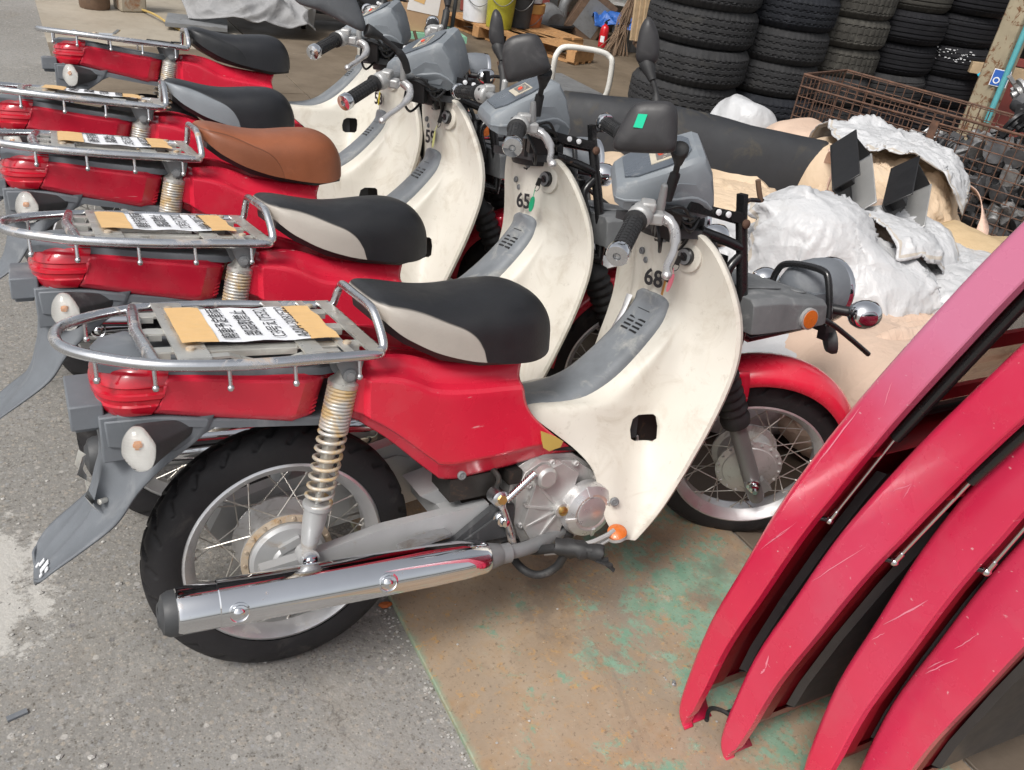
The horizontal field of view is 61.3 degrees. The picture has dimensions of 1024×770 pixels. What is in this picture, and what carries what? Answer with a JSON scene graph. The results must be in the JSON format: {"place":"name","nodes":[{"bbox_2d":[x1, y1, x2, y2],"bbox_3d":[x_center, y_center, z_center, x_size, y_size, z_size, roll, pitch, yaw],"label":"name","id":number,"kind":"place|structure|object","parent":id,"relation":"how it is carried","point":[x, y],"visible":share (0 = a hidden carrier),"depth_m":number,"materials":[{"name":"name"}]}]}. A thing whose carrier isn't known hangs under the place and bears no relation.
{"place":"outdoors","nodes":[
{"label":"outdoors","id":0,"kind":"place"},
{"bbox_2d":[78,0,110,9],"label":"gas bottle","id":1,"kind":"object","parent":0,"point":[96,4],"visible":1,"depth_m":6.81,"materials":[{"name":"metal"}]},
{"bbox_2d":[113,0,145,11],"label":"cardboard box","id":2,"kind":"object","parent":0,"point":[130,5],"visible":0.88,"depth_m":6.93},
{"bbox_2d":[0,0,972,769],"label":"asphalt ground","id":3,"kind":"structure","parent":0,"point":[350,698],"depth_m":1.73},
{"bbox_2d":[0,326,789,768],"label":"loose grit","id":4,"kind":"object","parent":3,"relation":"on","point":[104,764],"visible":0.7,"depth_m":1.75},
{"bbox_2d":[350,499,971,769],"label":"steel plate","id":5,"kind":"object","parent":3,"relation":"on","point":[506,669],"depth_m":1.86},
{"bbox_2d":[0,9,728,516],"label":"delivery motorcycle","id":6,"kind":"object","parent":5,"relation":"on","point":[546,253],"visible":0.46,"depth_m":1.92,"materials":[{"name":"plastic"}]},
{"bbox_2d":[94,211,235,230],"bbox_3d":[-0.736,-0.347,1.835,0.260,0.005,0.202,-4,20,-29],"label":"paper note","id":7,"kind":"object","parent":6,"relation":"attached to","point":[119,220],"visible":1,"depth_m":1.82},
{"bbox_2d":[32,17,881,662],"bbox_3d":[-0.003,-0.106,1.802,1.845,1.268,0.625,-8,24,-27],"label":"delivery motorcycle","id":8,"kind":"object","parent":5,"relation":"on","point":[480,451],"visible":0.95,"depth_m":1.68,"materials":[{"name":"plastic"}]},
{"bbox_2d":[163,305,338,342],"bbox_3d":[-0.455,-0.108,1.510,0.260,0.008,0.202,-5,23,-29],"label":"paper note","id":9,"kind":"object","parent":8,"relation":"attached to","point":[295,322],"visible":1,"depth_m":1.50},
{"bbox_2d":[679,221,1023,729],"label":"tailgate","id":10,"kind":"object","parent":5,"relation":"on","point":[961,345],"visible":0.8,"depth_m":1.33,"materials":[{"name":"red paint"}]},
{"bbox_2d":[935,313,1023,406],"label":"rear window","id":11,"kind":"structure","parent":10,"relation":"in","point":[993,358],"depth_m":1.34,"materials":[{"name":"clear glass"}]},
{"bbox_2d":[721,343,1023,759],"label":"tailgate","id":12,"kind":"object","parent":5,"relation":"on","point":[814,640],"visible":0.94,"depth_m":1.36,"materials":[{"name":"red paint"}]},
{"bbox_2d":[804,444,1023,769],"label":"tailgate","id":13,"kind":"object","parent":5,"relation":"on","point":[976,538],"visible":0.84,"depth_m":1.35,"materials":[{"name":"red paint"}]},
{"bbox_2d":[859,538,1023,769],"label":"tailgate","id":14,"kind":"object","parent":5,"relation":"on","point":[960,696],"visible":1,"depth_m":1.42,"materials":[{"name":"red paint"}]},
{"bbox_2d":[35,0,1023,769],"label":"workshop floor","id":15,"kind":"structure","parent":0,"point":[315,78],"depth_m":6.40,"materials":[{"name":"grey concrete"}]},
{"bbox_2d":[165,13,226,31],"bbox_3d":[-2.474,-2.851,6.791,0.450,0.030,0.400,-1,32,-17],"label":"flat board","id":16,"kind":"object","parent":15,"relation":"on","point":[185,21],"visible":0.86,"depth_m":6.70,"materials":[{"name":"grey metal"}]},
{"bbox_2d":[182,0,315,30],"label":"tarpaulin","id":17,"kind":"object","parent":16,"relation":"on","point":[289,14],"visible":0.94,"depth_m":6.77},
{"bbox_2d":[0,0,505,279],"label":"delivery motorcycle","id":18,"kind":"object","parent":15,"relation":"on","point":[377,157],"visible":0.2,"depth_m":2.63,"materials":[{"name":"plastic"}]},
{"bbox_2d":[42,85,140,98],"bbox_3d":[-1.240,-0.868,2.558,0.260,0.007,0.202,-1,20,-25],"label":"paper note","id":19,"kind":"object","parent":18,"relation":"attached to","point":[79,90],"visible":1,"depth_m":2.54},
{"bbox_2d":[34,0,494,209],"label":"delivery motorcycle","id":20,"kind":"object","parent":15,"relation":"on","point":[75,62],"visible":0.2,"depth_m":3.28,"materials":[{"name":"plastic"}]},
{"bbox_2d":[0,0,611,374],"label":"delivery motorcycle","id":21,"kind":"object","parent":15,"relation":"on","point":[442,187],"visible":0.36,"depth_m":2.32,"materials":[{"name":"plastic"}]},
{"bbox_2d":[57,131,171,148],"bbox_3d":[-1.019,-0.628,2.216,0.260,0.008,0.202,-2,21,-28],"label":"paper note","id":22,"kind":"object","parent":21,"relation":"attached to","point":[114,140],"visible":1,"depth_m":2.21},
{"bbox_2d":[410,0,466,43],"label":"green dolly","id":23,"kind":"object","parent":15,"relation":"on","point":[422,34],"depth_m":7.40,"materials":[{"name":"paint"}]},
{"bbox_2d":[401,0,444,31],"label":"cardboard box","id":24,"kind":"object","parent":23,"relation":"on","point":[419,12],"visible":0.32,"depth_m":7.06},
{"bbox_2d":[447,12,583,51],"bbox_3d":[-0.001,-3.443,8.422,0.900,0.130,1.100,-17,40,-37],"label":"wooden pallet","id":25,"kind":"object","parent":15,"relation":"on","point":[480,30],"visible":0.32,"depth_m":8.26,"materials":[{"name":"brown wood"}]},
{"bbox_2d":[463,0,487,22],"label":"plastic pail","id":26,"kind":"object","parent":25,"relation":"on","point":[474,10],"visible":0.8,"depth_m":8.13,"materials":[{"name":"white plastic"}]},
{"bbox_2d":[486,0,515,29],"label":"plastic pail","id":27,"kind":"object","parent":25,"relation":"on","point":[505,8],"visible":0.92,"depth_m":7.96,"materials":[{"name":"yellow plastic"}]},
{"bbox_2d":[511,0,534,28],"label":"plastic pail","id":28,"kind":"object","parent":25,"relation":"on","point":[523,10],"visible":0.72,"depth_m":8.17,"materials":[{"name":"plastic"}]},
{"bbox_2d":[529,3,545,27],"bbox_3d":[0.144,-3.584,8.493,0.329,0.340,0.331,-8,35,-27],"label":"plastic pail","id":29,"kind":"object","parent":25,"relation":"on","point":[538,11],"visible":0.34,"depth_m":8.37,"materials":[{"name":"orange plastic"}]},
{"bbox_2d":[541,2,564,25],"bbox_3d":[0.381,-3.820,8.978,0.259,0.288,0.365,-8,35,-27],"label":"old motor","id":30,"kind":"object","parent":25,"relation":"on","point":[553,14],"visible":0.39,"depth_m":8.84,"materials":[{"name":"grey metal"}]},
{"bbox_2d":[504,27,593,64],"bbox_3d":[0.281,-3.171,8.048,0.950,0.130,0.340,26,35,26],"label":"wooden pallet","id":31,"kind":"object","parent":15,"relation":"on","point":[574,57],"visible":0.41,"depth_m":7.89,"materials":[{"name":"brown wood"}]},
{"bbox_2d":[518,44,614,95],"bbox_3d":[0.351,-2.238,6.172,0.506,0.492,0.789,-8,35,-27],"label":"trolley","id":32,"kind":"object","parent":15,"relation":"on","point":[566,83],"visible":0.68,"depth_m":5.92,"materials":[{"name":"metal"}]},
{"bbox_2d":[564,0,617,39],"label":"board","id":33,"kind":"object","parent":15,"relation":"on","point":[580,17],"visible":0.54,"depth_m":9.03,"materials":[{"name":"metal"}]},
{"bbox_2d":[598,19,609,47],"bbox_3d":[0.937,-3.572,8.769,0.088,0.266,0.088,5,31,-7],"label":"fire extinguisher","id":34,"kind":"object","parent":15,"relation":"on","point":[604,33],"visible":0.95,"depth_m":8.75,"materials":[{"name":"metal"}]},
{"bbox_2d":[590,151,623,204],"bbox_3d":[0.292,-0.730,3.634,0.614,0.496,0.580,-8,35,-27],"label":"bulk bag","id":35,"kind":"object","parent":15,"relation":"on","point":[611,157],"visible":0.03,"depth_m":3.37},
{"bbox_2d":[563,91,828,190],"bbox_3d":[0.741,-0.951,3.701,1.287,0.458,0.220,10,31,0],"label":"rubber mat","id":36,"kind":"object","parent":35,"relation":"on","point":[776,159],"visible":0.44,"depth_m":3.58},
{"bbox_2d":[599,0,634,56],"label":"twig broom","id":37,"kind":"object","parent":15,"relation":"on","point":[618,38],"visible":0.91,"depth_m":8.48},
{"bbox_2d":[615,25,635,52],"bbox_3d":[1.193,-3.546,8.852,0.330,0.210,0.330,-8,35,-27],"label":"grey tub","id":38,"kind":"object","parent":15,"relation":"on","point":[631,47],"visible":0.18,"depth_m":8.77,"materials":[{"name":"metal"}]},
{"bbox_2d":[592,11,631,29],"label":"plastic sheet","id":39,"kind":"object","parent":38,"relation":"on","point":[602,18],"visible":0.62,"depth_m":8.87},
{"bbox_2d":[628,67,736,113],"bbox_3d":[1.109,-1.904,5.645,0.690,0.226,0.690,0,32,-16],"label":"car tyre","id":40,"kind":"object","parent":15,"relation":"on","point":[698,99],"visible":0.44,"depth_m":5.36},
{"bbox_2d":[638,37,748,89],"bbox_3d":[1.156,-2.081,5.517,0.690,0.226,0.690,1,32,-14],"label":"car tyre","id":41,"kind":"object","parent":40,"relation":"on","point":[688,65],"visible":0.63,"depth_m":5.26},
{"bbox_2d":[646,0,758,51],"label":"car tyre","id":42,"kind":"object","parent":41,"relation":"on","point":[699,26],"visible":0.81,"depth_m":5.17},
{"bbox_2d":[671,0,762,13],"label":"car tyre","id":43,"kind":"object","parent":42,"relation":"on","point":[742,6],"visible":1,"depth_m":5.08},
{"bbox_2d":[711,169,769,188],"bbox_3d":[0.861,-0.567,3.506,0.702,0.513,0.671,25,34,25],"label":"bulk bag","id":44,"kind":"object","parent":15,"relation":"on","point":[731,176],"visible":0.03,"depth_m":3.53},
{"bbox_2d":[713,178,776,222],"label":"plastic sheet","id":45,"kind":"object","parent":44,"relation":"on","point":[726,191],"visible":0.19,"depth_m":3.36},
{"bbox_2d":[710,94,776,127],"bbox_3d":[1.169,-1.188,4.515,0.393,0.627,0.378,-8,35,-27],"label":"bulk bag","id":46,"kind":"object","parent":15,"relation":"on","point":[740,108],"visible":0.3,"depth_m":4.28,"materials":[{"name":"fabric"}]},
{"bbox_2d":[710,333,796,434],"bbox_3d":[0.787,-0.138,2.937,0.870,0.344,0.752,-8,35,-27],"label":"bulk bag","id":47,"kind":"object","parent":15,"relation":"on","point":[775,344],"visible":0.08,"depth_m":2.64,"materials":[{"name":"white plastic"}]},
{"bbox_2d":[735,88,810,121],"bbox_3d":[1.685,-1.916,5.877,0.660,0.209,0.660,11,31,2],"label":"car tyre","id":48,"kind":"object","parent":15,"relation":"on","point":[781,109],"visible":0.21,"depth_m":5.59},
{"bbox_2d":[736,57,817,98],"bbox_3d":[1.701,-2.096,5.780,0.660,0.209,0.660,22,32,19],"label":"car tyre","id":49,"kind":"object","parent":48,"relation":"on","point":[766,78],"visible":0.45,"depth_m":5.51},
{"bbox_2d":[746,24,829,66],"bbox_3d":[1.734,-2.265,5.668,0.660,0.209,0.660,2,32,-13],"label":"car tyre","id":50,"kind":"object","parent":49,"relation":"on","point":[787,47],"visible":0.52,"depth_m":5.41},
{"bbox_2d":[755,0,840,32],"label":"car tyre","id":51,"kind":"object","parent":50,"relation":"on","point":[815,16],"visible":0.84,"depth_m":5.31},
{"bbox_2d":[778,316,911,458],"bbox_3d":[1.331,-0.010,2.821,1.146,0.403,0.773,-5,34,-23],"label":"bulk bag","id":52,"kind":"object","parent":15,"relation":"on","point":[851,370],"visible":0.14,"depth_m":2.55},
{"bbox_2d":[793,313,933,426],"bbox_3d":[1.300,-0.018,2.789,1.123,0.404,0.954,-5,34,-23],"label":"plastic sheet","id":53,"kind":"object","parent":52,"relation":"on","point":[911,326],"visible":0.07,"depth_m":2.67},
{"bbox_2d":[748,185,942,316],"bbox_3d":[1.118,-0.320,2.983,0.738,0.640,0.688,13,31,5],"label":"plastic sheet","id":54,"kind":"object","parent":53,"relation":"on","point":[800,222],"visible":0.6,"depth_m":2.83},
{"bbox_2d":[864,205,958,273],"bbox_3d":[1.395,-0.503,3.112,0.437,0.235,0.508,1,32,-14],"label":"plastic sheet","id":55,"kind":"object","parent":53,"relation":"on","point":[932,241],"visible":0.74,"depth_m":2.94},
{"bbox_2d":[798,136,927,188],"bbox_3d":[1.517,-0.725,3.819,0.767,0.651,0.735,31,37,32],"label":"bulk bag","id":56,"kind":"object","parent":15,"relation":"on","point":[817,173],"visible":0.09,"depth_m":3.55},
{"bbox_2d":[816,149,959,222],"bbox_3d":[1.565,-0.728,3.740,0.797,0.570,0.678,-21,42,-41],"label":"plastic sheet","id":57,"kind":"object","parent":56,"relation":"on","point":[943,206],"visible":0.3,"depth_m":3.51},
{"bbox_2d":[809,114,970,215],"bbox_3d":[1.619,-0.982,3.685,0.635,0.255,0.638,13,31,5],"label":"plastic sheet","id":58,"kind":"object","parent":56,"relation":"on","point":[877,133],"visible":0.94,"depth_m":3.54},
{"bbox_2d":[970,185,988,234],"bbox_3d":[1.936,-0.734,3.641,0.126,0.233,0.257,-8,35,-27],"label":"webbing strap","id":59,"kind":"object","parent":56,"relation":"on","point":[983,226],"visible":0.56,"depth_m":3.62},
{"bbox_2d":[878,236,894,243],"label":"bulk bag","id":60,"kind":"object","parent":15,"relation":"on","point":[889,240],"visible":0.02,"depth_m":3.05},
{"bbox_2d":[872,198,923,260],"bbox_3d":[1.370,-0.537,3.290,0.563,0.288,0.591,25,34,25],"label":"plastic sheet","id":61,"kind":"object","parent":60,"relation":"on","point":[882,231],"visible":0.02,"depth_m":3.08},
{"bbox_2d":[830,129,876,208],"bbox_3d":[1.271,-0.793,3.204,0.135,0.110,0.320,39,44,-23],"label":"metal bracket","id":62,"kind":"object","parent":61,"relation":"on","point":[852,173],"visible":0.93,"depth_m":3.19,"materials":[{"name":"grey metal"}]},
{"bbox_2d":[882,155,931,226],"bbox_3d":[1.455,-0.696,3.162,0.110,0.134,0.320,-22,25,42],"label":"metal bracket","id":63,"kind":"object","parent":61,"relation":"on","point":[908,187],"visible":0.9,"depth_m":3.16,"materials":[{"name":"grey metal"}]},
{"bbox_2d":[790,69,1023,235],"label":"wire cage","id":64,"kind":"object","parent":15,"relation":"on","point":[932,128],"visible":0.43,"depth_m":4.35,"materials":[{"name":"metal"}]},
{"bbox_2d":[960,156,978,171],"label":"scrap unit","id":65,"kind":"object","parent":64,"relation":"in","point":[966,163],"visible":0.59,"depth_m":4.11,"materials":[{"name":"black metal"}]},
{"bbox_2d":[956,131,989,158],"bbox_3d":[2.208,-1.129,4.109,0.114,0.159,0.057,17,52,-28],"label":"scrap unit","id":66,"kind":"object","parent":65,"relation":"on","point":[972,152],"visible":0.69,"depth_m":4.09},
{"bbox_2d":[968,175,990,206],"bbox_3d":[2.231,-0.936,4.137,0.114,0.159,0.057,-30,34,-19],"label":"scrap unit","id":67,"kind":"object","parent":64,"relation":"in","point":[981,181],"visible":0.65,"depth_m":4.09,"materials":[{"name":"grey metal"}]},
{"bbox_2d":[978,160,1003,186],"bbox_3d":[2.252,-1.008,4.091,0.099,0.138,0.049,26,29,20],"label":"scrap unit","id":68,"kind":"object","parent":64,"relation":"in","point":[988,170],"visible":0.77,"depth_m":4.08,"materials":[{"name":"black metal"}]},
{"bbox_2d":[980,136,1009,169],"bbox_3d":[2.267,-1.083,4.061,0.116,0.162,0.058,7,19,14],"label":"scrap unit","id":69,"kind":"object","parent":68,"relation":"on","point":[997,148],"visible":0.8,"depth_m":4.03,"materials":[{"name":"grey metal"}]},
{"bbox_2d":[997,164,1020,186],"bbox_3d":[2.315,-0.962,4.029,0.088,0.124,0.044,15,44,9],"label":"scrap unit","id":70,"kind":"object","parent":64,"relation":"in","point":[1010,177],"visible":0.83,"depth_m":4.00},
{"bbox_2d":[1004,139,1023,167],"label":"scrap unit","id":71,"kind":"object","parent":70,"relation":"on","point":[1019,154],"visible":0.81,"depth_m":3.98,"materials":[{"name":"grey metal"}]},
{"bbox_2d":[999,199,1023,227],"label":"scrap unit","id":72,"kind":"object","parent":64,"relation":"in","point":[1008,211],"visible":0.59,"depth_m":4.03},
{"bbox_2d":[1006,182,1023,206],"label":"scrap unit","id":73,"kind":"object","parent":72,"relation":"on","point":[1018,191],"visible":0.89,"depth_m":4.00,"materials":[{"name":"black metal"}]},
{"bbox_2d":[1007,75,1023,98],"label":"scrap unit","id":74,"kind":"object","parent":64,"relation":"in","point":[1017,88],"visible":0.78,"depth_m":4.42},
{"bbox_2d":[941,220,1007,252],"bbox_3d":[1.888,-0.392,3.510,0.727,0.507,0.519,-8,35,-27],"label":"bulk bag","id":75,"kind":"object","parent":15,"relation":"on","point":[965,235],"visible":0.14,"depth_m":3.30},
{"bbox_2d":[957,0,1023,139],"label":"workshop post","id":76,"kind":"object","parent":15,"relation":"on","point":[1009,30],"depth_m":5.09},
{"bbox_2d":[988,68,1011,87],"bbox_3d":[2.876,-1.807,5.089,0.094,0.094,0.006,21,33,19],"label":"wall sign","id":77,"kind":"object","parent":76,"relation":"attached to","point":[996,77],"visible":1,"depth_m":5.09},
{"bbox_2d":[983,26,1023,122],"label":"drain pipe","id":78,"kind":"object","parent":76,"relation":"attached to","point":[1008,69],"visible":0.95,"depth_m":5.05,"materials":[{"name":"teal plastic"}]},
{"bbox_2d":[964,18,1023,136],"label":"red steel rack","id":79,"kind":"object","parent":15,"relation":"on","point":[1006,100],"visible":0.05,"depth_m":6.33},
{"bbox_2d":[967,61,1023,79],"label":"wooden block","id":80,"kind":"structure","parent":79,"relation":"on","point":[977,66],"depth_m":5.96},
{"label":"bulk bag","id":81,"kind":"object","parent":15,"relation":"on","visible":0},
{"bbox_2d":[603,218,754,268],"bbox_3d":[0.637,-0.496,3.235,0.568,0.326,0.750,19,32,15],"label":"plastic sheet","id":82,"kind":"object","parent":81,"relation":"on","point":[730,253],"visible":0.02,"depth_m":3.05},
{"bbox_3d":[1.440,-3.248,8.495,0.500,0.150,0.300,6,31,-6],"label":"caster cart","id":83,"kind":"object","parent":15,"relation":"on","visible":0},
{"bbox_2d":[629,0,639,39],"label":"timber plank","id":84,"kind":"object","parent":83,"relation":"on","point":[634,19],"visible":1,"depth_m":8.29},
{"bbox_2d":[634,0,644,40],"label":"timber plank","id":85,"kind":"object","parent":83,"relation":"on","point":[640,13],"visible":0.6,"depth_m":8.29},
{"bbox_2d":[767,117,821,136],"bbox_3d":[1.355,-0.984,4.237,0.454,0.618,0.453,-8,35,-27],"label":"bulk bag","id":86,"kind":"object","parent":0,"point":[805,126],"visible":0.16,"depth_m":4.07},
{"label":"bulk bag","id":87,"kind":"object","parent":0,"visible":0},
{"bbox_2d":[923,243,990,304],"bbox_3d":[1.631,-0.276,3.159,0.863,0.396,0.660,-17,39,-37],"label":"plastic sheet","id":88,"kind":"object","parent":87,"relation":"on","point":[951,279],"visible":0.17,"depth_m":3.00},
{"label":"scrap unit","id":89,"kind":"object","parent":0,"visible":0},
{"bbox_2d":[959,211,980,227],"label":"scrap unit","id":90,"kind":"object","parent":89,"relation":"on","point":[966,220],"visible":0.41,"depth_m":4.17,"materials":[{"name":"black metal"}]},
{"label":"scrap unit","id":91,"kind":"object","parent":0,"visible":0},
{"bbox_2d":[976,219,998,235],"bbox_3d":[2.277,-0.755,4.142,0.104,0.087,0.132,45,36,12],"label":"scrap unit","id":92,"kind":"object","parent":91,"relation":"on","point":[995,231],"visible":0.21,"depth_m":4.11,"materials":[{"name":"grey metal"}]},
{"bbox_2d":[986,203,1003,224],"bbox_3d":[2.318,-0.798,4.116,0.128,0.092,0.107,14,59,-5],"label":"scrap unit","id":93,"kind":"object","parent":92,"relation":"on","point":[992,218],"visible":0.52,"depth_m":4.08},
{"bbox_2d":[989,184,1017,203],"bbox_3d":[2.309,-0.904,4.058,0.046,0.092,0.128,-18,6,-16],"label":"scrap unit","id":94,"kind":"object","parent":93,"relation":"on","point":[1000,197],"visible":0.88,"depth_m":4.06,"materials":[{"name":"grey metal"}]},
{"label":"car tyre","id":95,"kind":"object","parent":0,"visible":0},
{"bbox_2d":[810,103,858,122],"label":"car tyre","id":96,"kind":"object","parent":95,"relation":"on","point":[844,116],"visible":0.11,"depth_m":5.87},
{"bbox_2d":[808,74,868,106],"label":"car tyre","id":97,"kind":"object","parent":96,"relation":"on","point":[864,82],"visible":0.25,"depth_m":5.77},
{"bbox_2d":[817,45,879,78],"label":"car tyre","id":98,"kind":"object","parent":97,"relation":"on","point":[856,60],"visible":0.38,"depth_m":5.69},
{"bbox_2d":[827,15,890,50],"bbox_3d":[2.219,-2.411,5.822,0.610,0.188,0.610,28,35,29],"label":"car tyre","id":99,"kind":"object","parent":98,"relation":"on","point":[856,33],"visible":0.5,"depth_m":5.58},
{"bbox_2d":[839,0,898,20],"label":"car tyre","id":100,"kind":"object","parent":99,"relation":"on","point":[879,10],"visible":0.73,"depth_m":5.49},
{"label":"scrap unit","id":101,"kind":"object","parent":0,"visible":0},
{"bbox_2d":[999,136,1013,148],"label":"scrap unit","id":102,"kind":"object","parent":101,"relation":"on","point":[1007,139],"visible":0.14,"depth_m":4.08,"materials":[{"name":"black metal"}]},
{"bbox_2d":[998,112,1023,137],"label":"scrap unit","id":103,"kind":"object","parent":102,"relation":"on","point":[1013,123],"visible":0.96,"depth_m":4.04,"materials":[{"name":"black metal"}]},
{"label":"car tyre","id":104,"kind":"object","parent":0,"visible":0},
{"bbox_2d":[858,101,913,129],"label":"car tyre","id":105,"kind":"object","parent":104,"relation":"on","point":[865,112],"visible":0.14,"depth_m":6.03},
{"bbox_2d":[864,71,925,106],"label":"car tyre","id":106,"kind":"object","parent":105,"relation":"on","point":[917,82],"visible":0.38,"depth_m":5.93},
{"bbox_2d":[876,40,936,76],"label":"car tyre","id":107,"kind":"object","parent":106,"relation":"on","point":[902,59],"visible":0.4,"depth_m":5.86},
{"bbox_2d":[887,9,948,46],"bbox_3d":[2.665,-2.516,5.990,0.660,0.204,0.660,14,30,8],"label":"car tyre","id":108,"kind":"object","parent":107,"relation":"on","point":[917,28],"visible":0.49,"depth_m":5.72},
{"bbox_2d":[896,0,953,13],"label":"car tyre","id":109,"kind":"object","parent":108,"relation":"on","point":[934,6],"visible":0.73,"depth_m":5.68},
{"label":"car tyre","id":110,"kind":"object","parent":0,"visible":0},
{"bbox_2d":[907,103,964,132],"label":"car tyre","id":111,"kind":"object","parent":110,"relation":"on","point":[915,126],"visible":0.09,"depth_m":6.21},
{"bbox_2d":[916,74,976,108],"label":"car tyre","id":112,"kind":"object","parent":111,"relation":"on","point":[960,89],"visible":0.27,"depth_m":6.11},
{"bbox_2d":[928,44,989,79],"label":"car tyre","id":113,"kind":"object","parent":112,"relation":"on","point":[942,66],"visible":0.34,"depth_m":6.00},
{"bbox_2d":[940,11,999,48],"bbox_3d":[3.104,-2.584,6.183,0.690,0.209,0.690,14,32,7],"label":"car tyre","id":114,"kind":"object","parent":113,"relation":"on","point":[970,31],"visible":0.45,"depth_m":5.91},
{"bbox_2d":[949,0,1009,18],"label":"car tyre","id":115,"kind":"object","parent":114,"relation":"on","point":[990,8],"visible":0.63,"depth_m":5.81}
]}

